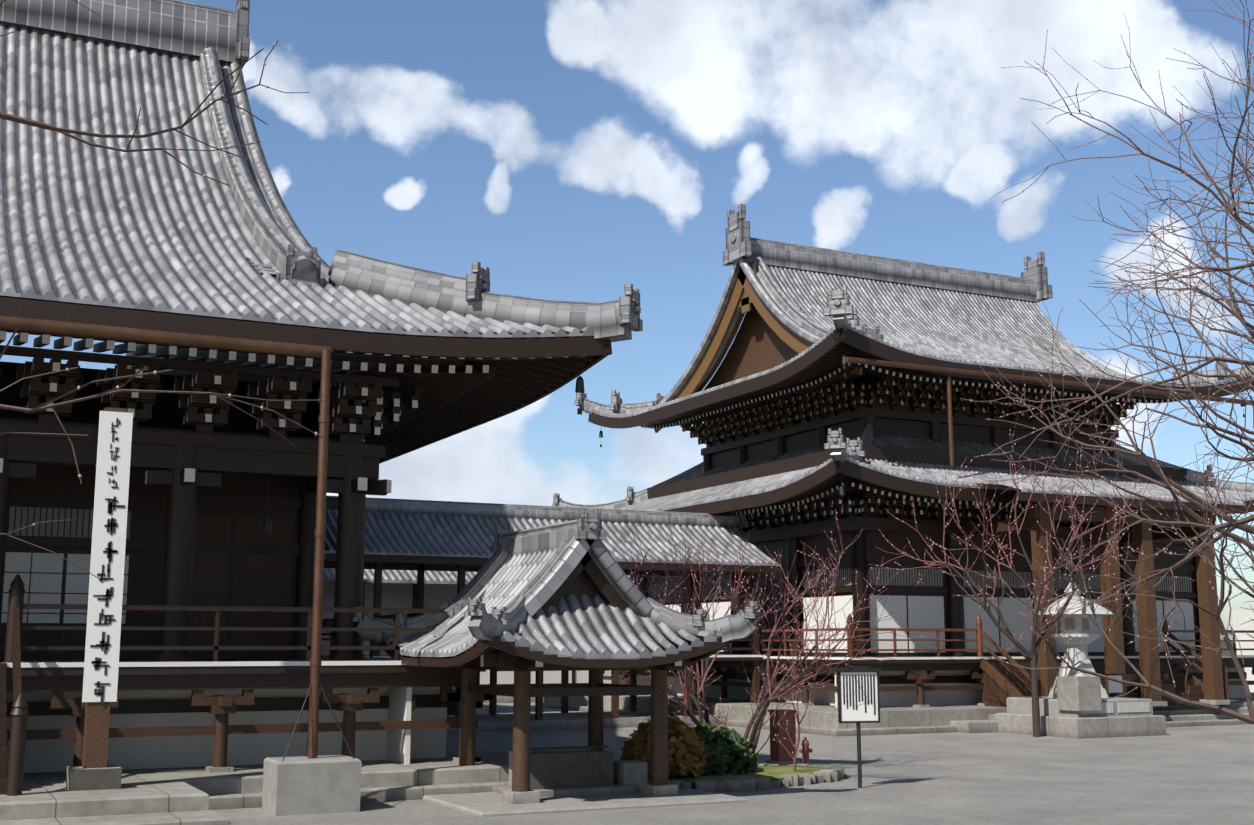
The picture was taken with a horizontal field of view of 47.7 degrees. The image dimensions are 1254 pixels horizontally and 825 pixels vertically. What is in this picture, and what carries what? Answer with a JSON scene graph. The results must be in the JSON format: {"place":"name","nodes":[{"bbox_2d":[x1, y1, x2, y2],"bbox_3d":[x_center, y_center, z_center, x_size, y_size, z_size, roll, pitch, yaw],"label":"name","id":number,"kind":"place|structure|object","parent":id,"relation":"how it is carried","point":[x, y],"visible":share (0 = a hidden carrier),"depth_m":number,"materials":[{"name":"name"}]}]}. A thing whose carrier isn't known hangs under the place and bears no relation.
{"place":"outdoors","nodes":[
{"label":"outdoors","id":0,"kind":"place"},
{"bbox_2d":[66,407,132,790],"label":"sign pillar","id":1,"kind":"structure","parent":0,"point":[94,771],"depth_m":22.96,"materials":[{"name":"white wood"}]},
{"bbox_2d":[0,0,1253,629],"label":"sky","id":2,"kind":"structure","parent":0,"point":[569,150],"materials":[{"name":"blue"}]},
{"bbox_2d":[214,702,1253,824],"bbox_3d":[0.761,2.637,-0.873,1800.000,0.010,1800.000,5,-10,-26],"label":"ground","id":3,"kind":"structure","parent":0,"point":[1197,775],"depth_m":27.75,"materials":[{"name":"concrete"}]},
{"bbox_2d":[0,0,325,578],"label":"tree","id":4,"kind":"object","parent":3,"relation":"on","point":[22,120],"visible":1,"depth_m":4.47,"materials":[{"name":"brown plant"}]},
{"bbox_2d":[0,345,508,824],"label":"temple building","id":5,"kind":"structure","parent":3,"relation":"on","point":[213,687],"depth_m":27.61,"materials":[{"name":"brown wood"}]},
{"bbox_2d":[0,0,642,463],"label":"hall roof","id":6,"kind":"structure","parent":5,"relation":"on","point":[160,254],"depth_m":30.55,"materials":[{"name":"grey tile"}]},
{"bbox_2d":[262,349,360,815],"bbox_3d":[-5.321,2.796,24.507,1.400,7.900,1.040,5,-10,-26],"label":"pole","id":7,"kind":"object","parent":3,"relation":"on","point":[311,782],"visible":1,"depth_m":23.76,"materials":[{"name":"metal"}]},
{"bbox_2d":[321,496,778,732],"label":"corridor","id":8,"kind":"object","parent":3,"relation":"on","point":[420,536],"visible":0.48,"depth_m":49.22,"materials":[{"name":"tile"}]},
{"bbox_2d":[353,509,760,816],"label":"small pavilion","id":9,"kind":"structure","parent":3,"relation":"on","point":[560,596],"depth_m":25.43,"materials":[{"name":"tile"}]},
{"bbox_2d":[620,715,846,792],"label":"planter shrubs","id":10,"kind":"object","parent":3,"relation":"on","point":[705,756],"visible":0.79,"depth_m":28.03,"materials":[{"name":"green plant"}]},
{"bbox_2d":[613,508,931,771],"bbox_3d":[2.274,4.754,30.008,7.154,5.725,7.388,2,-9,-10],"label":"bare tree","id":11,"kind":"object","parent":3,"relation":"on","point":[754,735],"visible":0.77,"depth_m":30.20,"materials":[{"name":"brown plant"}]},
{"bbox_2d":[321,568,1253,714],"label":"precinct wall and buildings","id":12,"kind":"structure","parent":3,"relation":"on","point":[399,588],"depth_m":56.14,"materials":[{"name":"tile"}]},
{"bbox_2d":[765,709,812,764],"bbox_3d":[3.853,7.543,32.902,0.600,1.245,1.490,5,-10,-26],"label":"fire hydrant cabinet","id":13,"kind":"object","parent":3,"relation":"on","point":[779,754],"visible":0.77,"depth_m":33.11,"materials":[{"name":"red metal"}]},
{"bbox_2d":[834,666,881,787],"bbox_3d":[4.557,6.161,27.840,0.950,2.335,0.160,2,-10,-14],"label":"info sign","id":14,"kind":"object","parent":3,"relation":"on","point":[858,695],"visible":1,"depth_m":27.89,"materials":[{"name":"white metal"}]},
{"bbox_2d":[543,376,1253,736],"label":"temple building","id":15,"kind":"structure","parent":3,"relation":"on","point":[945,678],"depth_m":51.12,"materials":[{"name":"brown wood"}]},
{"bbox_2d":[552,204,1253,514],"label":"hall roofs","id":16,"kind":"structure","parent":15,"relation":"on","point":[815,317],"depth_m":56.65,"materials":[{"name":"grey tile"}]},
{"bbox_2d":[1105,674,1123,695],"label":"sign","id":17,"kind":"object","parent":15,"relation":"on","point":[1115,687],"visible":0.65,"depth_m":46.01,"materials":[{"name":"white metal"}]},
{"bbox_2d":[869,437,1158,736],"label":"tree","id":18,"kind":"object","parent":3,"relation":"on","point":[1031,657],"visible":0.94,"depth_m":43.52,"materials":[{"name":"brown plant"}]},
{"bbox_2d":[996,582,1165,738],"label":"stone lantern","id":19,"kind":"object","parent":3,"relation":"on","point":[1070,706],"visible":0.83,"depth_m":43.61,"materials":[{"name":"stone"}]},
{"bbox_2d":[958,0,1253,724],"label":"plum tree","id":20,"kind":"object","parent":3,"relation":"on","point":[1231,524],"visible":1,"depth_m":12.96,"materials":[{"name":"brown plant"}]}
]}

